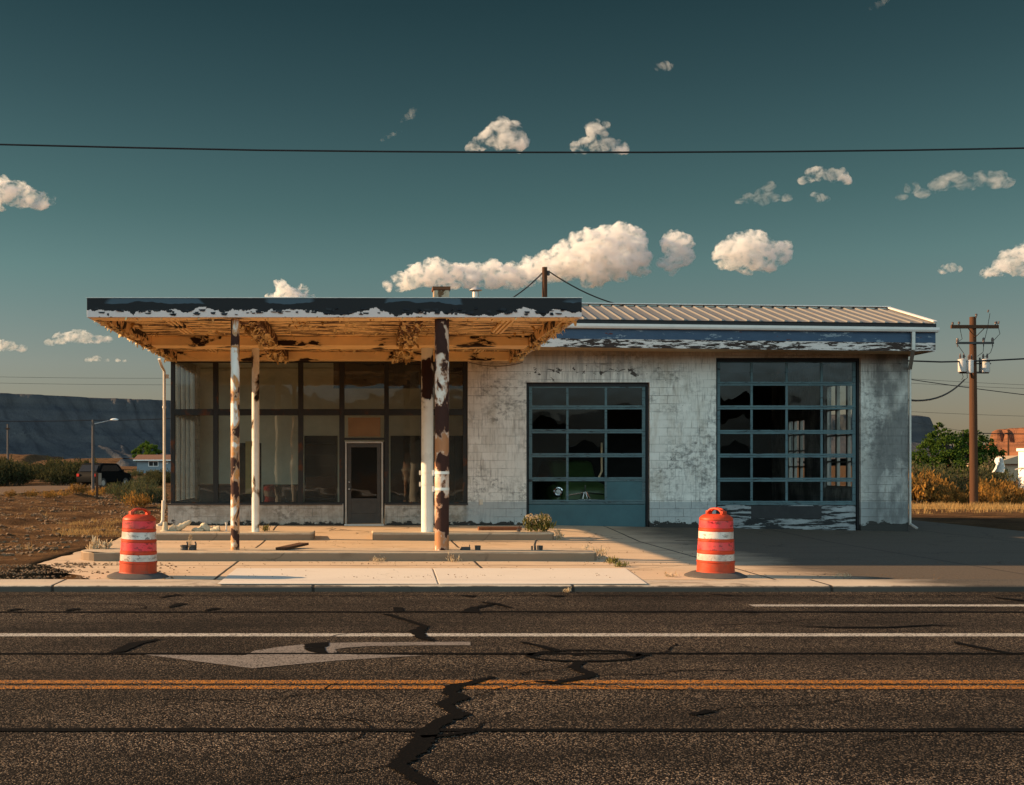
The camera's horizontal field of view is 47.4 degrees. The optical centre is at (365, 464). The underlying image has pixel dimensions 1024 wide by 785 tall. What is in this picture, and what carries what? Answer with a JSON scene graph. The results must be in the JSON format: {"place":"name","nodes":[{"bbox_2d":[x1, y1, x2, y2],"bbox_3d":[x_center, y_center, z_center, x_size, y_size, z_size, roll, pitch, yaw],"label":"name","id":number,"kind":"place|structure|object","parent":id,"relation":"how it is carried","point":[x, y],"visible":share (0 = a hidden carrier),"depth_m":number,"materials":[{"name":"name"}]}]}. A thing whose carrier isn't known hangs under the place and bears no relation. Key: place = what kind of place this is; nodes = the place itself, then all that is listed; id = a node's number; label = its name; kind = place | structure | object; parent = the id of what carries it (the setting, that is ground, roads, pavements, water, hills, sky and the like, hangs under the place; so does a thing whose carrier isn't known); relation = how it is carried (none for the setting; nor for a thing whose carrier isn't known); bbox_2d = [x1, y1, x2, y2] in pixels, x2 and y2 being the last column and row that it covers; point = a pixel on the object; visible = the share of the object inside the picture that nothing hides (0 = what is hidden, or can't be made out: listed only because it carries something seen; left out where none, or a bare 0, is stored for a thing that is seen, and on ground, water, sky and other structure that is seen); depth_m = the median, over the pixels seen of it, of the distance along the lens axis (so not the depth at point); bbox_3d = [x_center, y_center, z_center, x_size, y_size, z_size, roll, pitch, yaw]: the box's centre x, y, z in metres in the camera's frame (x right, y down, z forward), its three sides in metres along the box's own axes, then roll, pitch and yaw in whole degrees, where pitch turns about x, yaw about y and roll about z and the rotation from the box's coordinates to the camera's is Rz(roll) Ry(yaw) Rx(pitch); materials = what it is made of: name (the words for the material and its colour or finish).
{"place":"outdoors","nodes":[
{"label":"outdoors","id":0,"kind":"place"},
{"bbox_2d":[0,454,133,464],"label":"hills","id":1,"kind":"structure","parent":0,"point":[33,458],"depth_m":420.06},
{"bbox_2d":[0,481,137,494],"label":"side road","id":2,"kind":"structure","parent":0,"point":[21,489],"depth_m":82.58,"materials":[{"name":"asphalt"}]},
{"bbox_2d":[0,393,175,465],"bbox_3d":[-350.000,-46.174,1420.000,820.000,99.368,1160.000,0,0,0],"label":"hills","id":3,"kind":"structure","parent":0,"point":[58,436],"depth_m":1511.35,"materials":[{"name":"stone"}]},
{"bbox_2d":[0,418,175,421],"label":"overhead wire","id":4,"kind":"object","parent":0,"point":[80,420],"visible":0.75,"depth_m":69.98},
{"bbox_2d":[0,562,194,578],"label":"gravel","id":5,"kind":"structure","parent":0,"point":[36,570],"depth_m":18.30,"materials":[{"name":"gravel"}]},
{"bbox_2d":[198,484,230,501],"bbox_3d":[-4.106,1.011,31.900,0.998,0.958,0.700,0,0,0],"label":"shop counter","id":6,"kind":"object","parent":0,"point":[205,492],"visible":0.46,"depth_m":31.60,"materials":[{"name":"grey wood"}]},
{"bbox_2d":[263,484,297,501],"bbox_3d":[-2.393,1.024,32.550,0.993,0.932,0.500,0,0,0],"label":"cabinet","id":7,"kind":"object","parent":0,"point":[280,492],"visible":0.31,"depth_m":32.30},
{"bbox_2d":[218,568,646,583],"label":"pavement","id":8,"kind":"structure","parent":0,"point":[416,575],"depth_m":17.11,"materials":[{"name":"concrete"}]},
{"bbox_2d":[0,597,1023,784],"bbox_3d":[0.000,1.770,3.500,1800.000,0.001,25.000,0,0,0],"label":"road","id":9,"kind":"structure","parent":0,"point":[506,758],"depth_m":8.79,"materials":[{"name":"asphalt"}]},
{"bbox_2d":[106,639,158,653],"bbox_3d":[-2.287,1.760,11.186,0.192,0.001,0.960,0,0,15],"label":"crack seal","id":10,"kind":"object","parent":9,"relation":"on","point":[128,646],"visible":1,"depth_m":11.14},
{"bbox_2d":[152,642,469,667],"bbox_3d":[-0.391,1.765,10.819,3.164,0.001,1.072,0,0,-23],"label":"road arrow","id":11,"kind":"object","parent":9,"relation":"on","point":[257,660],"visible":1,"depth_m":10.59,"materials":[{"name":"paint"}]},
{"bbox_2d":[304,647,326,652],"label":"crack seal","id":12,"kind":"object","parent":9,"relation":"on","point":[318,649],"visible":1,"depth_m":10.96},
{"bbox_2d":[303,642,328,646],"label":"crack seal","id":13,"kind":"object","parent":9,"relation":"on","point":[322,644],"visible":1,"depth_m":11.27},
{"bbox_2d":[247,766,387,781],"bbox_3d":[-0.244,1.764,6.580,0.922,0.001,0.060,0,0,-23],"label":"crack seal","id":14,"kind":"object","parent":9,"relation":"on","point":[321,772],"visible":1,"depth_m":6.59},
{"bbox_2d":[272,714,370,751],"bbox_3d":[-0.221,1.764,7.545,0.415,0.001,1.117,0,0,18],"label":"crack seal","id":15,"kind":"object","parent":9,"relation":"on","point":[361,734],"visible":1,"depth_m":7.39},
{"bbox_2d":[385,613,434,640],"bbox_3d":[0.525,1.760,12.579,0.345,0.001,2.152,0,0,-9],"label":"crack seal","id":16,"kind":"object","parent":9,"relation":"on","point":[418,632],"visible":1,"depth_m":12.30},
{"bbox_2d":[388,676,495,784],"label":"crack seal","id":17,"kind":"object","parent":9,"relation":"on","point":[414,748],"visible":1,"depth_m":7.51,"materials":[{"name":"asphalt"}]},
{"bbox_2d":[421,728,476,737],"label":"crack seal","id":18,"kind":"object","parent":9,"relation":"on","point":[467,730],"visible":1,"depth_m":7.56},
{"bbox_2d":[458,604,492,612],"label":"crack seal","id":19,"kind":"object","parent":9,"relation":"on","point":[474,609],"visible":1,"depth_m":14.00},
{"bbox_2d":[0,592,1023,596],"bbox_3d":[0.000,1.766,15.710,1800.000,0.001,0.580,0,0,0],"label":"gutter pan","id":20,"kind":"object","parent":9,"relation":"on","point":[514,594],"visible":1,"depth_m":15.67,"materials":[{"name":"concrete"}]},
{"bbox_2d":[0,633,1023,635],"bbox_3d":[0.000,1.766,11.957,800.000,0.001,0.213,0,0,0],"label":"road line","id":21,"kind":"object","parent":9,"relation":"on","point":[515,634],"visible":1,"depth_m":11.97,"materials":[{"name":"white paint"}]},
{"bbox_2d":[0,686,1023,688],"bbox_3d":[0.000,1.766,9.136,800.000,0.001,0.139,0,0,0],"label":"road line","id":22,"kind":"object","parent":9,"relation":"on","point":[512,687],"visible":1,"depth_m":9.12,"materials":[{"name":"yellow paint"}]},
{"bbox_2d":[0,680,1023,682],"bbox_3d":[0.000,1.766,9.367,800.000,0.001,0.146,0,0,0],"label":"road line","id":23,"kind":"object","parent":9,"relation":"on","point":[510,681],"visible":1,"depth_m":9.38,"materials":[{"name":"yellow paint"}]},
{"bbox_2d":[0,728,1023,731],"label":"crack seal","id":24,"kind":"object","parent":9,"relation":"on","point":[482,729],"visible":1,"depth_m":7.66,"materials":[{"name":"asphalt"}]},
{"bbox_2d":[0,652,1023,653],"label":"crack seal","id":25,"kind":"object","parent":9,"relation":"on","point":[529,652],"visible":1,"depth_m":10.74,"materials":[{"name":"asphalt"}]},
{"bbox_2d":[0,611,1023,611],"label":"crack seal","id":26,"kind":"object","parent":9,"relation":"on","point":[509,611],"visible":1,"depth_m":13.82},
{"bbox_2d":[522,641,559,649],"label":"crack seal","id":27,"kind":"object","parent":9,"relation":"on","point":[544,647],"visible":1,"depth_m":11.14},
{"bbox_2d":[534,661,596,682],"bbox_3d":[1.790,1.760,9.753,0.382,0.001,1.127,0,0,28],"label":"crack seal","id":28,"kind":"object","parent":9,"relation":"on","point":[576,665],"visible":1,"depth_m":9.66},
{"bbox_2d":[525,649,641,660],"bbox_3d":[2.018,1.760,10.636,1.104,0.001,0.668,0,0,0],"label":"crack seal","id":29,"kind":"object","parent":9,"relation":"on","point":[529,654],"visible":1,"depth_m":10.62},
{"bbox_2d":[795,624,937,627],"bbox_3d":[5.616,1.760,12.558,1.868,0.001,0.228,0,0,-2],"label":"crack seal","id":30,"kind":"object","parent":9,"relation":"on","point":[874,627],"visible":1,"depth_m":12.52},
{"bbox_2d":[749,604,1023,605],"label":"road line","id":31,"kind":"object","parent":9,"relation":"on","point":[886,604],"visible":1,"depth_m":14.55,"materials":[{"name":"white paint"}]},
{"bbox_2d":[952,642,1013,653],"bbox_3d":[5.934,1.760,11.071,0.110,0.001,0.720,0,0,-15],"label":"crack seal","id":32,"kind":"object","parent":9,"relation":"on","point":[965,644],"visible":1,"depth_m":11.08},
{"bbox_2d":[0,465,1023,578],"bbox_3d":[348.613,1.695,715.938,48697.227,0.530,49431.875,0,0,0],"label":"ground","id":33,"kind":"structure","parent":0,"point":[1007,520],"depth_m":35.76,"materials":[{"name":"soil"}]},
{"bbox_2d":[0,459,14,485],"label":"dark shrub","id":34,"kind":"object","parent":33,"relation":"on","point":[3,476],"visible":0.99,"depth_m":94.24,"materials":[{"name":"green plant"}]},
{"bbox_2d":[0,455,33,485],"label":"dark shrub","id":35,"kind":"object","parent":33,"relation":"on","point":[21,473],"visible":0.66,"depth_m":95.98,"materials":[{"name":"green plant"}]},
{"bbox_2d":[9,461,42,483],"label":"dark shrub","id":36,"kind":"object","parent":33,"relation":"on","point":[32,471],"visible":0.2,"depth_m":104.03,"materials":[{"name":"green plant"}]},
{"bbox_2d":[40,490,58,497],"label":"dry bush","id":37,"kind":"object","parent":33,"relation":"on","point":[46,494],"visible":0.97,"depth_m":55.21,"materials":[{"name":"brown plant"}]},
{"bbox_2d":[36,455,79,482],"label":"dark shrub","id":38,"kind":"object","parent":33,"relation":"on","point":[48,464],"visible":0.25,"depth_m":103.05,"materials":[{"name":"green plant"}]},
{"bbox_2d":[41,460,77,485],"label":"dark shrub","id":39,"kind":"object","parent":33,"relation":"on","point":[59,478],"visible":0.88,"depth_m":94.45,"materials":[{"name":"green plant"}]},
{"bbox_2d":[65,482,90,494],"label":"dry bush","id":40,"kind":"object","parent":33,"relation":"on","point":[81,490],"visible":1,"depth_m":56.86,"materials":[{"name":"brown plant"}]},
{"bbox_2d":[64,457,96,484],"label":"dark shrub","id":41,"kind":"object","parent":33,"relation":"on","point":[77,467],"visible":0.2,"depth_m":94.91,"materials":[{"name":"green plant"}]},
{"bbox_2d":[0,493,175,559],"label":"dry grass","id":42,"kind":"structure","parent":33,"relation":"on","point":[30,529],"depth_m":33.40,"materials":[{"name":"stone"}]},
{"bbox_2d":[96,473,100,498],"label":"sign post","id":43,"kind":"object","parent":33,"relation":"on","point":[98,478],"visible":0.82,"depth_m":54.95,"materials":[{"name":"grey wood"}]},
{"bbox_2d":[76,463,131,487],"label":"parked car","id":44,"kind":"object","parent":33,"relation":"on","point":[112,472],"visible":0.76,"depth_m":82.67,"materials":[{"name":"black paint"}]},
{"bbox_2d":[91,418,118,491],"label":"street lamp","id":45,"kind":"object","parent":33,"relation":"on","point":[93,470],"visible":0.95,"depth_m":69.93,"materials":[{"name":"grey metal"}]},
{"bbox_2d":[108,477,140,501],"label":"scrub bush","id":46,"kind":"object","parent":33,"relation":"on","point":[115,491],"visible":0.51,"depth_m":49.39,"materials":[{"name":"green plant"}]},
{"bbox_2d":[120,489,153,507],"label":"dry bush","id":47,"kind":"object","parent":33,"relation":"on","point":[139,501],"visible":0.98,"depth_m":45.76,"materials":[{"name":"brown plant"}]},
{"bbox_2d":[121,477,158,501],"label":"scrub bush","id":48,"kind":"object","parent":33,"relation":"on","point":[142,489],"visible":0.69,"depth_m":48.05,"materials":[{"name":"green plant"}]},
{"bbox_2d":[131,440,162,461],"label":"tree","id":49,"kind":"object","parent":33,"relation":"on","point":[146,446],"visible":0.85,"depth_m":249.23,"materials":[{"name":"green plant"}]},
{"bbox_2d":[133,455,175,472],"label":"house","id":50,"kind":"structure","parent":33,"relation":"on","point":[145,463],"depth_m":235.00,"materials":[{"name":"blue"}]},
{"bbox_2d":[143,472,166,485],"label":"dark shrub","id":51,"kind":"object","parent":33,"relation":"on","point":[160,479],"visible":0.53,"depth_m":92.81,"materials":[{"name":"green plant"}]},
{"bbox_2d":[147,489,166,502],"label":"scrub bush","id":52,"kind":"object","parent":33,"relation":"on","point":[158,500],"visible":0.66,"depth_m":48.08,"materials":[{"name":"green plant"}]},
{"bbox_2d":[0,579,1023,591],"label":"kerb","id":53,"kind":"structure","parent":33,"relation":"on","point":[870,585],"depth_m":16.02,"materials":[{"name":"concrete"}]},
{"bbox_2d":[0,492,1023,551],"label":"dry grass","id":54,"kind":"structure","parent":33,"relation":"on","point":[956,506],"depth_m":43.66,"materials":[{"name":"plant"}]},
{"bbox_2d":[908,456,942,479],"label":"sagebrush","id":55,"kind":"object","parent":33,"relation":"on","point":[916,464],"visible":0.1,"depth_m":53.20,"materials":[{"name":"green plant"}]},
{"bbox_2d":[908,468,947,503],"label":"rabbitbrush","id":56,"kind":"object","parent":33,"relation":"on","point":[923,492],"visible":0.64,"depth_m":49.05,"materials":[{"name":"orange plant"}]},
{"bbox_2d":[912,468,949,504],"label":"rabbitbrush","id":57,"kind":"object","parent":33,"relation":"on","point":[931,483],"visible":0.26,"depth_m":49.48,"materials":[{"name":"orange plant"}]},
{"bbox_2d":[917,459,962,487],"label":"sagebrush","id":58,"kind":"object","parent":33,"relation":"on","point":[936,470],"visible":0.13,"depth_m":52.76,"materials":[{"name":"green plant"}]},
{"bbox_2d":[919,461,962,482],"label":"sagebrush","id":59,"kind":"object","parent":33,"relation":"on","point":[951,468],"visible":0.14,"depth_m":54.07,"materials":[{"name":"green plant"}]},
{"bbox_2d":[927,470,955,503],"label":"rabbitbrush","id":60,"kind":"object","parent":33,"relation":"on","point":[944,482],"visible":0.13,"depth_m":50.83,"materials":[{"name":"orange plant"}]},
{"bbox_2d":[931,486,954,503],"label":"rabbitbrush","id":61,"kind":"object","parent":33,"relation":"on","point":[947,496],"visible":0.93,"depth_m":48.82,"materials":[{"name":"grey plant"}]},
{"bbox_2d":[938,473,968,494],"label":"sagebrush","id":62,"kind":"object","parent":33,"relation":"on","point":[947,475],"visible":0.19,"depth_m":52.55,"materials":[{"name":"green plant"}]},
{"bbox_2d":[946,482,963,502],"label":"rabbitbrush","id":63,"kind":"object","parent":33,"relation":"on","point":[956,491],"visible":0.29,"depth_m":51.13,"materials":[{"name":"orange plant"}]},
{"bbox_2d":[908,422,1007,476],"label":"tree","id":64,"kind":"object","parent":33,"relation":"on","point":[957,454],"visible":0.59,"depth_m":59.67,"materials":[{"name":"green plant"}]},
{"bbox_2d":[955,492,978,504],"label":"rabbitbrush","id":65,"kind":"object","parent":33,"relation":"on","point":[964,499],"visible":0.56,"depth_m":49.84,"materials":[{"name":"grey plant"}]},
{"bbox_2d":[949,459,985,491],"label":"sagebrush","id":66,"kind":"object","parent":33,"relation":"on","point":[958,473],"visible":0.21,"depth_m":53.53,"materials":[{"name":"green plant"}]},
{"bbox_2d":[950,310,999,505],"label":"utility pole","id":67,"kind":"object","parent":33,"relation":"on","point":[984,366],"visible":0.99,"depth_m":47.87,"materials":[{"name":"brown wood"}]},
{"bbox_2d":[908,379,964,401],"bbox_3d":[19.364,-2.602,38.802,0.418,1.931,21.110,0,0,32],"label":"overhead wire","id":68,"kind":"object","parent":67,"relation":"attached to","point":[938,396],"visible":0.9,"depth_m":38.24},
{"bbox_2d":[908,358,1023,362],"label":"overhead wire","id":69,"kind":"object","parent":67,"relation":"attached to","point":[966,361],"visible":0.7,"depth_m":47.67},
{"bbox_2d":[911,379,1023,394],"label":"overhead wire","id":70,"kind":"object","parent":67,"relation":"attached to","point":[967,387],"visible":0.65,"depth_m":59.98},
{"bbox_2d":[960,464,999,486],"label":"sagebrush","id":71,"kind":"object","parent":33,"relation":"on","point":[986,470],"visible":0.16,"depth_m":53.82,"materials":[{"name":"green plant"}]},
{"bbox_2d":[964,475,1010,504],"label":"rabbitbrush","id":72,"kind":"object","parent":33,"relation":"on","point":[982,484],"visible":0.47,"depth_m":50.09,"materials":[{"name":"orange plant"}]},
{"bbox_2d":[992,457,1004,472],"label":"canvas sheet","id":73,"kind":"object","parent":72,"relation":"hanging from","point":[1000,465],"visible":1,"depth_m":51.45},
{"bbox_2d":[966,455,1017,480],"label":"house","id":74,"kind":"structure","parent":33,"relation":"on","point":[1011,463],"depth_m":120.00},
{"bbox_2d":[968,453,1017,487],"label":"sagebrush","id":75,"kind":"object","parent":33,"relation":"on","point":[994,475],"visible":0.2,"depth_m":54.49,"materials":[{"name":"green plant"}]},
{"bbox_2d":[979,485,1011,504],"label":"rabbitbrush","id":76,"kind":"object","parent":33,"relation":"on","point":[992,497],"visible":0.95,"depth_m":48.98,"materials":[{"name":"orange plant"}]},
{"bbox_2d":[990,472,1023,487],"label":"sagebrush","id":77,"kind":"object","parent":33,"relation":"on","point":[1004,476],"visible":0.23,"depth_m":53.89,"materials":[{"name":"green plant"}]},
{"bbox_2d":[995,479,1023,504],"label":"rabbitbrush","id":78,"kind":"object","parent":33,"relation":"on","point":[1014,489],"visible":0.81,"depth_m":49.48,"materials":[{"name":"orange plant"}]},
{"bbox_2d":[1015,448,1023,489],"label":"white shed","id":79,"kind":"structure","parent":33,"relation":"on","point":[1020,468],"depth_m":53.73,"materials":[{"name":"paint"}]},
{"bbox_2d":[0,144,1023,152],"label":"overhead wire","id":80,"kind":"object","parent":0,"point":[513,151],"visible":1,"depth_m":18.49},
{"bbox_2d":[0,0,1023,447],"label":"sky","id":81,"kind":"structure","parent":0,"point":[938,236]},
{"bbox_2d":[39,520,1023,579],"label":"forecourt","id":82,"kind":"structure","parent":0,"point":[822,554],"depth_m":22.24,"materials":[{"name":"beige concrete"}]},
{"bbox_2d":[107,508,168,579],"bbox_3d":[-3.392,1.157,17.179,0.920,1.036,0.920,1,0,-32],"label":"traffic drum","id":83,"kind":"object","parent":82,"relation":"on","point":[138,555],"visible":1,"depth_m":16.95,"materials":[{"name":"orange plastic"}]},
{"bbox_2d":[156,530,314,539],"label":"pump island","id":84,"kind":"structure","parent":82,"relation":"on","point":[250,535],"depth_m":25.40,"materials":[{"name":"concrete"}]},
{"bbox_2d":[176,520,190,530],"bbox_3d":[-4.118,1.382,26.000,0.338,0.260,0.167,0,0,0],"label":"stone","id":85,"kind":"object","parent":84,"relation":"on","point":[181,526],"visible":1,"depth_m":25.95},
{"bbox_2d":[276,542,308,549],"bbox_3d":[-1.337,1.480,20.925,0.200,0.084,0.847,0,0,27],"label":"plank","id":86,"kind":"object","parent":82,"relation":"on","point":[294,545],"visible":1,"depth_m":20.84,"materials":[{"name":"brown wood"}]},
{"bbox_2d":[81,548,595,560],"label":"pump island","id":87,"kind":"structure","parent":82,"relation":"on","point":[368,554],"depth_m":20.00,"materials":[{"name":"concrete"}]},
{"bbox_2d":[85,535,112,548],"bbox_3d":[-4.845,1.491,20.920,0.469,0.436,0.386,0,0,-23],"label":"weed","id":88,"kind":"object","parent":87,"relation":"on","point":[99,545],"visible":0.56,"depth_m":20.88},
{"bbox_2d":[372,530,553,539],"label":"pump island","id":89,"kind":"structure","parent":82,"relation":"on","point":[458,535],"depth_m":25.40,"materials":[{"name":"concrete"}]},
{"bbox_2d":[478,527,521,529],"bbox_3d":[3.199,1.555,27.510,1.029,0.150,0.220,0,0,0],"label":"timber","id":90,"kind":"object","parent":89,"relation":"on","point":[497,528],"visible":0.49,"depth_m":27.40,"materials":[{"name":"wood"}]},
{"bbox_2d":[522,512,556,531],"bbox_3d":[3.852,1.297,25.907,0.838,0.501,0.665,0,0,0],"label":"weed","id":91,"kind":"object","parent":89,"relation":"on","point":[542,523],"visible":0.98,"depth_m":25.81,"materials":[{"name":"green plant"}]},
{"bbox_2d":[86,267,939,549],"bbox_3d":[4.331,-1.733,29.580,19.158,7.186,18.439,0,0,0],"label":"service station","id":92,"kind":"object","parent":82,"relation":"on","point":[441,410],"visible":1,"depth_m":28.95,"materials":[{"name":"paint"}]},
{"bbox_2d":[175,363,195,501],"bbox_3d":[-4.877,-0.938,30.875,0.140,3.824,3.450,0,0,0],"label":"side window","id":93,"kind":"structure","parent":92,"relation":"in","point":[183,370],"depth_m":30.70,"materials":[{"name":"glass"}]},
{"bbox_2d":[166,362,467,524],"bbox_3d":[-1.226,-0.538,28.990,7.583,4.135,0.180,0,0,0],"label":"shop window","id":94,"kind":"structure","parent":92,"relation":"in","point":[357,426],"depth_m":28.98,"materials":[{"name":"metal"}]},
{"bbox_2d":[304,436,336,501],"bbox_3d":[-1.388,0.300,34.300,1.029,2.380,0.400,0,0,0],"label":"shelving unit","id":95,"kind":"object","parent":92,"relation":"on","point":[320,468],"visible":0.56,"depth_m":34.47,"materials":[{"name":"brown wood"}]},
{"bbox_2d":[344,441,383,525],"bbox_3d":[-0.046,0.469,29.000,1.001,2.122,0.300,0,0,0],"label":"door","id":96,"kind":"structure","parent":92,"relation":"in","point":[358,511],"depth_m":28.97,"materials":[{"name":"metal"}]},
{"bbox_2d":[534,460,603,499],"bbox_3d":[5.780,0.619,32.728,1.904,1.532,5.245,0,0,0],"label":"old car","id":97,"kind":"object","parent":92,"relation":"in","point":[578,490],"visible":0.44,"depth_m":31.93,"materials":[{"name":"green paint"}]},
{"bbox_2d":[550,272,621,305],"bbox_3d":[6.646,-4.894,32.498,4.538,0.656,0.034,0,0,-41],"label":"overhead wire","id":98,"kind":"object","parent":92,"relation":"attached to","point":[580,289],"visible":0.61,"depth_m":31.87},
{"bbox_2d":[526,383,648,526],"bbox_3d":[5.592,-0.256,29.095,3.101,3.643,0.110,0,0,0],"label":"garage door","id":99,"kind":"structure","parent":92,"relation":"in","point":[625,502],"depth_m":29.07,"materials":[{"name":"blue paint"}]},
{"bbox_2d":[716,358,858,529],"bbox_3d":[10.638,-0.519,29.095,3.641,4.353,0.110,0,0,0],"label":"garage door","id":100,"kind":"structure","parent":92,"relation":"in","point":[804,515],"depth_m":29.06,"materials":[{"name":"blue paint"}]},
{"bbox_2d":[788,418,803,482],"bbox_3d":[13.543,-0.440,36.050,0.090,2.000,1.500,0,0,0],"label":"window","id":101,"kind":"structure","parent":92,"relation":"in","point":[794,421],"depth_m":36.24,"materials":[{"name":"metal"}]},
{"bbox_2d":[826,381,854,488],"bbox_3d":[13.543,-0.840,32.650,0.090,3.000,2.200,0,0,0],"label":"window","id":102,"kind":"structure","parent":92,"relation":"in","point":[837,461],"depth_m":32.95,"materials":[{"name":"metal"}]},
{"bbox_2d":[95,541,1021,578],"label":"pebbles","id":103,"kind":"object","parent":82,"relation":"on","point":[593,563],"visible":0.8,"depth_m":19.37,"materials":[{"name":"stone"}]},
{"bbox_2d":[584,543,609,558],"bbox_3d":[4.125,1.556,20.591,0.366,0.296,0.532,0,0,-43],"label":"weed","id":104,"kind":"object","parent":82,"relation":"on","point":[599,555],"visible":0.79,"depth_m":20.53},
{"bbox_2d":[684,507,747,578],"bbox_3d":[5.264,1.157,17.296,0.920,1.037,0.920,0,1,-36],"label":"traffic drum","id":105,"kind":"object","parent":82,"relation":"on","point":[715,555],"visible":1,"depth_m":17.07,"materials":[{"name":"orange plastic"}]},
{"bbox_2d":[797,414,965,465],"bbox_3d":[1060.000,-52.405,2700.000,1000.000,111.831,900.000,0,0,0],"label":"hills","id":106,"kind":"structure","parent":0,"point":[919,432],"depth_m":2393.24,"materials":[{"name":"stone"}]},
{"bbox_2d":[982,428,1023,455],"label":"hills","id":107,"kind":"structure","parent":0,"point":[1016,439],"depth_m":1263.52,"materials":[{"name":"stone"}]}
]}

